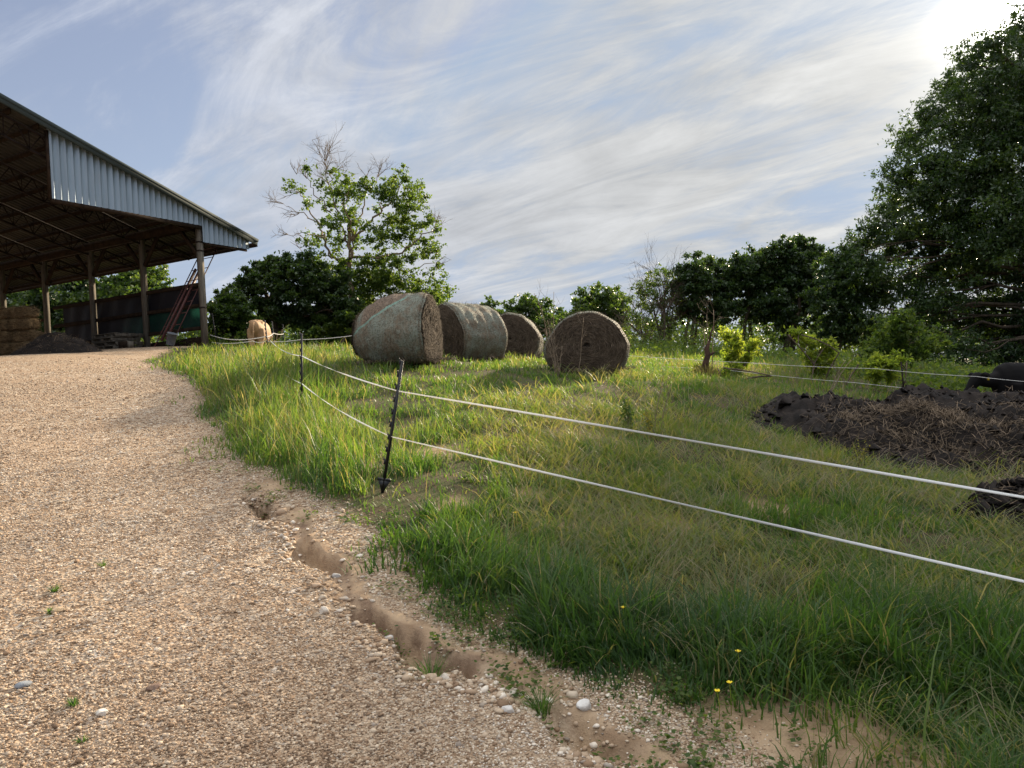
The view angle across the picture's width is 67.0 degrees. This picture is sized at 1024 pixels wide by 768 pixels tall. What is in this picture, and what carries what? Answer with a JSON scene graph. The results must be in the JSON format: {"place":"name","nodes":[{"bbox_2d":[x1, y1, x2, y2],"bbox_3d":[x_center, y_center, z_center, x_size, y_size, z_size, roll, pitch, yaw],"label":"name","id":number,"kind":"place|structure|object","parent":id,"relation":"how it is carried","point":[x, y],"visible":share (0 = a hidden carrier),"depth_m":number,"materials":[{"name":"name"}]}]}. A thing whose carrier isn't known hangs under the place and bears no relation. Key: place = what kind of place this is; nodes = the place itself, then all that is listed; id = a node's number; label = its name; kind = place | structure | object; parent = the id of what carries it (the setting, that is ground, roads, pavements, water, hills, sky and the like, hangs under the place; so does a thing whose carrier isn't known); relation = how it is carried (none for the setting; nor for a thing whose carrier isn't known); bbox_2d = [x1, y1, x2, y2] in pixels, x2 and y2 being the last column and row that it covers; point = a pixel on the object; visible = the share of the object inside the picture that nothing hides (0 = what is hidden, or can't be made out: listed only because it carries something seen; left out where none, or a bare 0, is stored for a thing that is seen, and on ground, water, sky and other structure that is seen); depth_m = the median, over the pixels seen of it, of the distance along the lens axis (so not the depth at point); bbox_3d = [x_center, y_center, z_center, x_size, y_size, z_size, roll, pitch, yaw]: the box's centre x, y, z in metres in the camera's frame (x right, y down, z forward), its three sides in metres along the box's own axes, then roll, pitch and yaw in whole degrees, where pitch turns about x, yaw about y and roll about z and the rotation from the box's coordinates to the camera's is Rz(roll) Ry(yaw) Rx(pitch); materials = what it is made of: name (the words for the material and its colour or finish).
{"place":"outdoors","nodes":[
{"label":"outdoors","id":0,"kind":"place"},
{"bbox_2d":[118,341,134,347],"bbox_3d":[-12.762,-1.297,25.600,0.420,0.220,0.280,-3,0,25],"label":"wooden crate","id":1,"kind":"object","parent":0,"point":[125,344],"visible":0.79,"depth_m":25.49,"materials":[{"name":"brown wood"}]},
{"bbox_2d":[0,346,620,767],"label":"driveway","id":2,"kind":"structure","parent":0,"point":[110,358],"depth_m":4.76,"materials":[{"name":"beige gravel"}]},
{"bbox_2d":[14,680,31,688],"bbox_3d":[-2.314,1.422,3.662,0.060,0.030,0.078,-3,0,29],"label":"rock","id":3,"kind":"object","parent":2,"relation":"on","point":[21,684],"visible":1,"depth_m":3.64,"materials":[{"name":"white stone"}]},
{"bbox_2d":[45,583,61,591],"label":"grass tuft","id":4,"kind":"object","parent":2,"relation":"on","point":[56,589],"visible":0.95,"depth_m":4.76,"materials":[{"name":"green plant"}]},
{"bbox_2d":[10,330,103,354],"bbox_3d":[-13.329,-1.209,22.603,2.835,0.829,1.708,-3,0,0],"label":"heap","id":5,"kind":"object","parent":2,"relation":"on","point":[54,342],"visible":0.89,"depth_m":22.16,"materials":[{"name":"grey gravel"}]},
{"bbox_2d":[50,606,64,613],"bbox_3d":[-2.626,1.305,4.462,0.058,0.037,0.079,-3,0,28],"label":"rock","id":6,"kind":"object","parent":2,"relation":"on","point":[56,609],"visible":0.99,"depth_m":4.45,"materials":[{"name":"beige stone"}]},
{"bbox_2d":[63,695,78,706],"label":"grass tuft","id":7,"kind":"object","parent":2,"relation":"on","point":[73,703],"visible":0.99,"depth_m":3.50,"materials":[{"name":"green plant"}]},
{"bbox_2d":[72,734,90,744],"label":"grass tuft","id":8,"kind":"object","parent":2,"relation":"on","point":[79,739],"visible":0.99,"depth_m":3.23,"materials":[{"name":"green plant"}]},
{"bbox_2d":[96,708,108,715],"bbox_3d":[-1.819,1.454,3.427,0.051,0.030,0.058,-3,0,-39],"label":"rock","id":9,"kind":"object","parent":2,"relation":"on","point":[102,712],"visible":1,"depth_m":3.41,"materials":[{"name":"white stone"}]},
{"bbox_2d":[97,345,141,349],"bbox_3d":[-13.874,-1.250,27.200,1.200,0.139,1.140,-3,0,28],"label":"pallet","id":10,"kind":"object","parent":2,"relation":"on","point":[109,347],"visible":0.3,"depth_m":26.74,"materials":[{"name":"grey wood"}]},
{"bbox_2d":[92,341,143,346],"bbox_3d":[-13.832,-1.395,27.200,1.200,0.139,1.140,-3,0,25],"label":"pallet","id":11,"kind":"object","parent":10,"relation":"on","point":[136,343],"visible":0.52,"depth_m":26.95,"materials":[{"name":"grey wood"}]},
{"bbox_2d":[90,337,140,342],"bbox_3d":[-13.919,-1.532,27.200,1.200,0.139,1.140,-3,0,31],"label":"pallet","id":12,"kind":"object","parent":11,"relation":"on","point":[107,339],"visible":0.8,"depth_m":26.91,"materials":[{"name":"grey wood"}]},
{"bbox_2d":[92,332,143,338],"bbox_3d":[-13.838,-1.679,27.200,1.200,0.139,1.140,-3,0,26],"label":"pallet","id":13,"kind":"object","parent":12,"relation":"on","point":[124,335],"visible":0.77,"depth_m":26.94,"materials":[{"name":"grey wood"}]},
{"bbox_2d":[0,93,258,346],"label":"pole barn","id":14,"kind":"structure","parent":2,"relation":"on","point":[73,207],"depth_m":27.34,"materials":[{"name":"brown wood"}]},
{"bbox_2d":[146,683,160,690],"bbox_3d":[-1.681,1.423,3.632,0.054,0.026,0.073,-3,0,13],"label":"rock","id":15,"kind":"object","parent":2,"relation":"on","point":[153,686],"visible":1,"depth_m":3.62,"materials":[{"name":"brown stone"}]},
{"bbox_2d":[166,329,178,345],"bbox_3d":[-10.808,-1.491,24.566,0.330,0.496,0.330,15,8,0],"label":"bucket","id":16,"kind":"object","parent":2,"relation":"on","point":[171,338],"visible":1,"depth_m":24.47,"materials":[{"name":"metal"}]},
{"bbox_2d":[154,243,218,346],"bbox_3d":[-11.164,-3.278,26.700,0.795,4.081,2.815,-3,0,18],"label":"hay elevator","id":17,"kind":"object","parent":2,"relation":"on","point":[194,280],"visible":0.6,"depth_m":26.34,"materials":[{"name":"red paint"}]},
{"bbox_2d":[211,313,216,343],"bbox_3d":[-10.215,-1.835,26.558,0.154,1.216,0.032,-3,0,-11],"label":"fence post","id":18,"kind":"object","parent":2,"relation":"on","point":[214,327],"visible":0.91,"depth_m":26.55,"materials":[{"name":"black plastic"}]},
{"bbox_2d":[311,583,320,587],"bbox_3d":[-1.188,1.223,4.694,0.057,0.032,0.073,-3,0,-23],"label":"rock","id":19,"kind":"object","parent":2,"relation":"on","point":[314,585],"visible":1,"depth_m":4.67,"materials":[{"name":"beige stone"}]},
{"bbox_2d":[319,606,329,613],"bbox_3d":[-1.064,1.283,4.388,0.055,0.048,0.078,-3,0,-38],"label":"rock","id":20,"kind":"object","parent":2,"relation":"on","point":[324,609],"visible":1,"depth_m":4.36,"materials":[{"name":"white stone"}]},
{"bbox_2d":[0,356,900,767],"bbox_3d":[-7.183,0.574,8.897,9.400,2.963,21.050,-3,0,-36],"label":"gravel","id":21,"kind":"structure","parent":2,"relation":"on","point":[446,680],"depth_m":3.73,"materials":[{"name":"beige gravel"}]},
{"bbox_2d":[392,646,463,680],"bbox_3d":[-0.419,1.394,3.789,0.412,0.180,0.366,-3,0,-14],"label":"grass tuft","id":22,"kind":"object","parent":21,"relation":"on","point":[428,669],"visible":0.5,"depth_m":3.82,"materials":[{"name":"green plant"}]},
{"bbox_2d":[501,705,513,712],"bbox_3d":[-0.018,1.445,3.439,0.064,0.038,0.054,-3,0,27],"label":"rock","id":23,"kind":"object","parent":2,"relation":"on","point":[508,708],"visible":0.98,"depth_m":3.42,"materials":[{"name":"white stone"}]},
{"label":"square bale","id":24,"kind":"object","parent":2,"relation":"on","visible":0},
{"bbox_2d":[0,342,11,354],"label":"square bale","id":25,"kind":"object","parent":24,"relation":"on","point":[4,349],"visible":0.6,"depth_m":23.71,"materials":[{"name":"plant"}]},
{"bbox_2d":[0,330,15,342],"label":"square bale","id":26,"kind":"object","parent":25,"relation":"on","point":[6,337],"visible":0.75,"depth_m":23.74,"materials":[{"name":"plant"}]},
{"bbox_2d":[0,318,15,331],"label":"square bale","id":27,"kind":"object","parent":26,"relation":"on","point":[4,325],"visible":0.7,"depth_m":23.74,"materials":[{"name":"plant"}]},
{"bbox_2d":[0,306,12,319],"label":"square bale","id":28,"kind":"object","parent":27,"relation":"on","point":[4,312],"visible":0.66,"depth_m":23.73,"materials":[{"name":"plant"}]},
{"bbox_2d":[0,0,1023,358],"label":"sky","id":29,"kind":"structure","parent":0,"point":[555,141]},
{"bbox_2d":[145,346,1023,767],"bbox_3d":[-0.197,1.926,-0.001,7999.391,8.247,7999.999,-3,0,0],"label":"ground","id":30,"kind":"structure","parent":0,"point":[411,638],"depth_m":4.94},
{"bbox_2d":[6,286,58,330],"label":"leafy tree","id":31,"kind":"object","parent":30,"relation":"on","point":[17,301],"visible":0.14,"depth_m":41.35,"materials":[{"name":"green plant"}]},
{"bbox_2d":[8,276,106,333],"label":"leafy tree","id":32,"kind":"object","parent":30,"relation":"on","point":[59,299],"visible":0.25,"depth_m":41.15,"materials":[{"name":"green plant"}]},
{"bbox_2d":[65,264,176,341],"bbox_3d":[-20.388,-3.702,40.377,5.570,6.466,6.572,-3,0,0],"label":"leafy tree","id":33,"kind":"object","parent":30,"relation":"on","point":[122,283],"visible":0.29,"depth_m":39.61,"materials":[{"name":"green plant"}]},
{"bbox_2d":[207,284,271,343],"bbox_3d":[-10.981,-2.420,30.819,2.801,3.189,2.224,-3,0,-15],"label":"bushy tree","id":34,"kind":"object","parent":30,"relation":"on","point":[232,312],"visible":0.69,"depth_m":30.52,"materials":[{"name":"green plant"}]},
{"bbox_2d":[247,320,274,346],"bbox_3d":[-8.297,-1.395,25.600,0.639,1.398,2.344,-3,0,-7],"label":"tan cow","id":35,"kind":"object","parent":30,"relation":"on","point":[255,329],"visible":0.61,"depth_m":24.70},
{"bbox_2d":[263,319,268,348],"bbox_3d":[-5.699,-0.960,17.994,0.112,1.090,0.025,-3,0,0],"label":"fence post","id":36,"kind":"object","parent":30,"relation":"on","point":[266,332],"visible":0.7,"depth_m":18.00,"materials":[{"name":"black plastic"}]},
{"bbox_2d":[211,335,264,339],"bbox_3d":[-7.926,-1.381,22.005,0.020,0.811,9.123,-3,0,-29],"label":"fence rope","id":37,"kind":"object","parent":36,"relation":"attached to","point":[239,339],"visible":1,"depth_m":21.02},
{"bbox_2d":[268,336,348,341],"bbox_3d":[-3.923,-1.177,18.658,3.779,0.224,0.212,-3,0,-23],"label":"fence rope","id":38,"kind":"object","parent":36,"relation":"attached to","point":[307,339],"visible":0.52,"depth_m":18.24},
{"bbox_2d":[222,248,364,344],"bbox_3d":[-9.108,-3.084,32.714,6.331,5.066,3.741,-3,0,0],"label":"bushy tree","id":39,"kind":"object","parent":30,"relation":"on","point":[271,273],"visible":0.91,"depth_m":31.98,"materials":[{"name":"green plant"}]},
{"bbox_2d":[299,332,302,405],"bbox_3d":[-2.899,-0.126,10.594,0.125,1.168,0.025,-3,0,0],"label":"fence post","id":40,"kind":"object","parent":30,"relation":"on","point":[301,358],"visible":0.79,"depth_m":10.60,"materials":[{"name":"black plastic"}]},
{"bbox_2d":[331,573,340,577],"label":"rock","id":41,"kind":"object","parent":30,"relation":"on","point":[333,575],"visible":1,"depth_m":4.87,"materials":[{"name":"grey stone"}]},
{"bbox_2d":[262,127,459,327],"bbox_3d":[-6.803,-6.598,34.026,8.534,10.341,6.066,-3,0,0],"label":"half dead tree","id":42,"kind":"object","parent":30,"relation":"on","point":[378,281],"visible":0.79,"depth_m":33.78,"materials":[{"name":"green plant"}]},
{"bbox_2d":[291,285,443,347],"bbox_3d":[-5.946,-2.364,32.505,6.590,3.462,2.897,-3,0,0],"label":"bushy tree","id":43,"kind":"object","parent":30,"relation":"on","point":[336,328],"visible":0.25,"depth_m":31.94,"materials":[{"name":"green plant"}]},
{"bbox_2d":[378,358,403,492],"bbox_3d":[-1.001,0.359,6.404,0.272,1.144,0.030,-3,0,-5],"label":"fence post","id":44,"kind":"object","parent":30,"relation":"on","point":[384,481],"visible":0.98,"depth_m":6.40,"materials":[{"name":"black plastic"}]},
{"bbox_2d":[268,338,1023,498],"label":"fence tape","id":45,"kind":"object","parent":44,"relation":"attached to","point":[867,470],"visible":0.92,"depth_m":4.51,"materials":[{"name":"white plastic"}]},
{"bbox_2d":[286,375,1023,582],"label":"fence tape","id":46,"kind":"object","parent":44,"relation":"attached to","point":[870,546],"visible":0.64,"depth_m":4.46,"materials":[{"name":"white plastic"}]},
{"bbox_2d":[336,290,458,365],"bbox_3d":[-2.257,-1.033,14.916,2.452,1.552,1.994,-3,0,9],"label":"round bale","id":47,"kind":"object","parent":30,"relation":"on","point":[406,327],"visible":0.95,"depth_m":14.27},
{"bbox_2d":[437,301,511,361],"bbox_3d":[-1.053,-1.156,17.597,2.396,1.520,1.912,-3,0,-45],"label":"round bale","id":48,"kind":"object","parent":30,"relation":"on","point":[478,332],"visible":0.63,"depth_m":16.99},
{"bbox_2d":[479,295,503,312],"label":"tree","id":49,"kind":"object","parent":30,"relation":"on","point":[489,302],"visible":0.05,"depth_m":59.45,"materials":[{"name":"green plant"}]},
{"bbox_2d":[501,312,544,358],"bbox_3d":[0.056,-1.273,21.505,2.020,1.491,2.324,-3,0,7],"label":"round bale","id":50,"kind":"object","parent":30,"relation":"on","point":[524,333],"visible":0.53,"depth_m":20.77},
{"bbox_2d":[497,292,563,351],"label":"tree","id":51,"kind":"object","parent":30,"relation":"on","point":[525,306],"visible":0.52,"depth_m":56.46,"materials":[{"name":"green plant"}]},
{"bbox_2d":[507,680,571,718],"bbox_3d":[0.126,1.417,3.495,0.355,0.167,0.345,-3,0,0],"label":"grass tuft","id":52,"kind":"object","parent":30,"relation":"on","point":[542,705],"visible":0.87,"depth_m":3.49,"materials":[{"name":"green plant"}]},
{"bbox_2d":[534,286,562,334],"bbox_3d":[0.848,-1.420,17.449,0.724,1.991,0.889,-3,0,0],"label":"dry weed","id":53,"kind":"object","parent":30,"relation":"on","point":[549,309],"visible":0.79,"depth_m":17.49,"materials":[{"name":"brown plant"}]},
{"bbox_2d":[536,317,563,376],"bbox_3d":[0.725,-0.683,14.196,0.617,1.132,0.690,-3,0,0],"label":"dry weed","id":54,"kind":"object","parent":30,"relation":"on","point":[553,352],"visible":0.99,"depth_m":14.20,"materials":[{"name":"brown plant"}]},
{"bbox_2d":[543,306,568,337],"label":"tree","id":55,"kind":"object","parent":30,"relation":"on","point":[558,312],"visible":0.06,"depth_m":60.30,"materials":[{"name":"green plant"}]},
{"bbox_2d":[141,315,1001,392],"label":"undergrowth","id":56,"kind":"object","parent":30,"relation":"on","point":[960,382],"visible":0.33,"depth_m":28.93,"materials":[{"name":"green plant"}]},
{"bbox_2d":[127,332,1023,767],"bbox_3d":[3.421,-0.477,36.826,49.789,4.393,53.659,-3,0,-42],"label":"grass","id":57,"kind":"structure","parent":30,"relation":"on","point":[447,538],"depth_m":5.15,"materials":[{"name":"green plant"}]},
{"bbox_2d":[562,392,594,417],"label":"dry weed","id":58,"kind":"object","parent":30,"relation":"on","point":[576,406],"visible":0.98,"depth_m":10.23,"materials":[{"name":"plant"}]},
{"bbox_2d":[577,313,586,376],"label":"dry weed","id":59,"kind":"object","parent":30,"relation":"on","point":[581,343],"visible":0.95,"depth_m":13.95,"materials":[{"name":"brown plant"}]},
{"bbox_2d":[576,698,590,710],"bbox_3d":[0.320,1.440,3.467,0.063,0.048,0.064,-3,0,17],"label":"rock","id":60,"kind":"object","parent":30,"relation":"on","point":[584,704],"visible":1,"depth_m":3.45,"materials":[{"name":"white stone"}]},
{"bbox_2d":[151,298,1016,358],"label":"woods","id":61,"kind":"object","parent":30,"relation":"on","point":[701,330],"visible":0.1,"depth_m":74.22,"materials":[{"name":"green plant"}]},
{"bbox_2d":[542,309,636,374],"bbox_3d":[1.541,-0.818,15.709,2.108,1.401,2.215,-3,0,7],"label":"round bale","id":62,"kind":"object","parent":30,"relation":"on","point":[605,339],"visible":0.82,"depth_m":15.02},
{"bbox_2d":[158,345,1022,601],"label":"seeding grass","id":63,"kind":"structure","parent":30,"relation":"on","point":[290,430],"depth_m":8.87,"materials":[{"name":"green plant"}]},
{"bbox_2d":[564,280,641,339],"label":"tree","id":64,"kind":"object","parent":30,"relation":"on","point":[607,298],"visible":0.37,"depth_m":49.24,"materials":[{"name":"green plant"}]},
{"bbox_2d":[203,432,1023,767],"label":"broadleaf weeds","id":65,"kind":"object","parent":30,"relation":"on","point":[677,688],"visible":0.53,"depth_m":3.61,"materials":[{"name":"green plant"}]},
{"bbox_2d":[617,397,640,428],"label":"green weed","id":66,"kind":"object","parent":30,"relation":"on","point":[627,412],"visible":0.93,"depth_m":9.77,"materials":[{"name":"green plant"}]},
{"bbox_2d":[641,407,659,440],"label":"yellow weed","id":67,"kind":"object","parent":30,"relation":"on","point":[648,423],"visible":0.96,"depth_m":9.50,"materials":[{"name":"green plant"}]},
{"bbox_2d":[651,366,674,433],"bbox_3d":[1.949,0.203,9.866,0.374,0.892,0.300,-3,0,0],"label":"dry weed","id":68,"kind":"object","parent":30,"relation":"on","point":[661,400],"visible":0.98,"depth_m":9.88,"materials":[{"name":"brown plant"}]},
{"bbox_2d":[611,241,723,345],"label":"bare tree","id":69,"kind":"object","parent":30,"relation":"on","point":[667,303],"visible":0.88,"depth_m":43.64,"materials":[{"name":"green plant"}]},
{"bbox_2d":[687,325,718,375],"bbox_3d":[4.636,-0.800,18.503,1.030,1.239,0.892,-3,0,0],"label":"broken stump","id":70,"kind":"object","parent":30,"relation":"on","point":[704,368],"visible":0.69,"depth_m":18.45,"materials":[{"name":"brown wood"}]},
{"bbox_2d":[663,250,747,347],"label":"tree","id":71,"kind":"object","parent":30,"relation":"on","point":[709,285],"visible":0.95,"depth_m":43.54,"materials":[{"name":"green plant"}]},
{"bbox_2d":[694,295,728,368],"bbox_3d":[4.738,-1.178,18.531,0.813,1.998,0.637,-3,0,34],"label":"dry weed","id":72,"kind":"object","parent":30,"relation":"on","point":[704,331],"visible":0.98,"depth_m":18.63,"materials":[{"name":"brown plant"}]},
{"bbox_2d":[714,689,719,719],"bbox_3d":[0.893,1.395,3.350,0.026,0.141,0.028,-3,0,29],"label":"buttercup","id":73,"kind":"object","parent":30,"relation":"on","point":[717,690],"visible":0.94,"depth_m":3.35,"materials":[{"name":"yellow plant"}]},
{"bbox_2d":[726,680,731,715],"bbox_3d":[0.960,1.383,3.400,0.026,0.151,0.028,-3,0,-22],"label":"buttercup","id":74,"kind":"object","parent":30,"relation":"on","point":[728,681],"visible":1,"depth_m":3.40,"materials":[{"name":"yellow plant"}]},
{"bbox_2d":[690,361,771,380],"bbox_3d":[5.124,-0.163,18.421,1.019,0.919,1.929,-3,0,-23],"label":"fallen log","id":75,"kind":"object","parent":30,"relation":"on","point":[725,369],"visible":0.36,"depth_m":18.85,"materials":[{"name":"brown wood"}]},
{"bbox_2d":[717,325,762,375],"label":"sapling","id":76,"kind":"object","parent":30,"relation":"on","point":[737,344],"visible":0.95,"depth_m":20.49,"materials":[{"name":"green plant"}]},
{"bbox_2d":[716,242,780,340],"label":"tree","id":77,"kind":"object","parent":30,"relation":"on","point":[744,270],"visible":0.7,"depth_m":43.98,"materials":[{"name":"green plant"}]},
{"bbox_2d":[664,366,900,387],"bbox_3d":[6.481,-0.202,18.595,0.627,1.456,11.899,-3,0,-39],"label":"fence line","id":78,"kind":"object","parent":30,"relation":"on","point":[813,379],"visible":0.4,"depth_m":17.69,"materials":[{"name":"white plastic"}]},
{"bbox_2d":[747,232,834,352],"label":"tree","id":79,"kind":"object","parent":30,"relation":"on","point":[794,255],"visible":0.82,"depth_m":43.32,"materials":[{"name":"green plant"}]},
{"bbox_2d":[783,326,839,379],"bbox_3d":[8.290,-0.820,21.395,1.715,1.730,1.289,-3,0,0],"label":"sapling","id":80,"kind":"object","parent":30,"relation":"on","point":[802,336],"visible":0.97,"depth_m":21.36,"materials":[{"name":"green plant"}]},
{"bbox_2d":[637,356,1023,381],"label":"fence line","id":81,"kind":"object","parent":30,"relation":"on","point":[841,367],"visible":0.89,"depth_m":17.20,"materials":[{"name":"white plastic"}]},
{"bbox_2d":[827,351,858,390],"bbox_3d":[6.603,-0.199,15.632,0.672,1.078,0.608,-3,0,-10],"label":"dry weed","id":82,"kind":"object","parent":30,"relation":"on","point":[838,372],"visible":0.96,"depth_m":15.58,"materials":[{"name":"brown plant"}]},
{"bbox_2d":[801,242,892,355],"bbox_3d":[17.342,-4.205,40.011,5.391,6.510,3.385,-3,0,-40],"label":"tree","id":83,"kind":"object","parent":30,"relation":"on","point":[834,294],"visible":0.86,"depth_m":39.35,"materials":[{"name":"green plant"}]},
{"bbox_2d":[850,440,869,467],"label":"yellow weed","id":84,"kind":"object","parent":30,"relation":"on","point":[860,453],"visible":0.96,"depth_m":9.18,"materials":[{"name":"green plant"}]},
{"bbox_2d":[845,348,913,387],"bbox_3d":[9.559,-0.259,19.941,1.865,1.345,1.245,-3,0,0],"label":"sapling","id":85,"kind":"object","parent":30,"relation":"on","point":[878,361],"visible":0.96,"depth_m":19.81,"materials":[{"name":"green plant"}]},
{"bbox_2d":[749,377,1023,477],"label":"manure heap","id":86,"kind":"object","parent":30,"relation":"on","point":[945,426],"visible":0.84,"depth_m":10.75,"materials":[{"name":"brown soil"}]},
{"bbox_2d":[900,362,903,386],"bbox_3d":[9.613,0.007,18.987,0.076,1.111,0.044,-3,0,0],"label":"fence stake","id":87,"kind":"object","parent":30,"relation":"on","point":[902,374],"visible":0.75,"depth_m":18.99,"materials":[{"name":"metal"}]},
{"bbox_2d":[850,307,957,367],"bbox_3d":[13.463,-1.462,26.859,4.021,2.266,2.755,-3,0,0],"label":"leafy shrub","id":88,"kind":"object","parent":30,"relation":"on","point":[888,336],"visible":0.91,"depth_m":26.13,"materials":[{"name":"green plant"}]},
{"bbox_2d":[833,0,1023,366],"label":"huge tree","id":89,"kind":"object","parent":30,"relation":"on","point":[987,178],"visible":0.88,"depth_m":38.22,"materials":[{"name":"green plant"}]},
{"bbox_2d":[953,473,1023,531],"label":"manure heap","id":90,"kind":"object","parent":30,"relation":"on","point":[1015,485],"visible":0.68,"depth_m":6.88,"materials":[{"name":"brown soil"}]},
{"bbox_2d":[963,362,1023,392],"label":"black cow","id":91,"kind":"object","parent":30,"relation":"on","point":[1008,371],"visible":0.59,"depth_m":15.67},
{"bbox_2d":[392,358,1023,767],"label":"flattened grass","id":92,"kind":"structure","parent":0,"point":[668,538],"depth_m":6.03,"materials":[{"name":"green plant"}]},
{"bbox_3d":[-7.252,-1.373,23.494,0.084,1.088,0.025,-3,0,0],"label":"fence post","id":93,"kind":"object","parent":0,"visible":0},
{"bbox_2d":[211,340,266,343],"bbox_3d":[-7.964,-1.200,22.018,0.144,0.653,9.021,-3,0,-29],"label":"fence rope","id":94,"kind":"object","parent":93,"relation":"attached to","point":[240,342],"visible":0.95,"depth_m":21.59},
{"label":"square bale","id":95,"kind":"object","parent":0,"visible":0},
{"bbox_2d":[8,341,31,352],"bbox_3d":[-15.078,-1.111,23.951,0.950,0.544,0.728,-3,0,18],"label":"square bale","id":96,"kind":"object","parent":95,"relation":"on","point":[18,345],"visible":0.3,"depth_m":23.74,"materials":[{"name":"plant"}]},
{"bbox_2d":[11,329,44,342],"bbox_3d":[-15.017,-1.490,24.048,0.964,0.552,0.750,-3,0,9],"label":"square bale","id":97,"kind":"object","parent":96,"relation":"on","point":[24,335],"visible":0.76,"depth_m":23.81,"materials":[{"name":"plant"}]},
{"bbox_2d":[9,317,41,331],"bbox_3d":[-15.118,-1.840,23.959,0.988,0.534,0.750,-3,0,17],"label":"square bale","id":98,"kind":"object","parent":97,"relation":"on","point":[20,324],"visible":0.93,"depth_m":23.76,"materials":[{"name":"plant"}]},
{"bbox_2d":[8,305,41,318],"bbox_3d":[-15.118,-2.200,23.969,0.983,0.555,0.724,-3,0,17],"label":"square bale","id":99,"kind":"object","parent":98,"relation":"on","point":[26,311],"visible":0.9,"depth_m":23.76,"materials":[{"name":"plant"}]}
]}

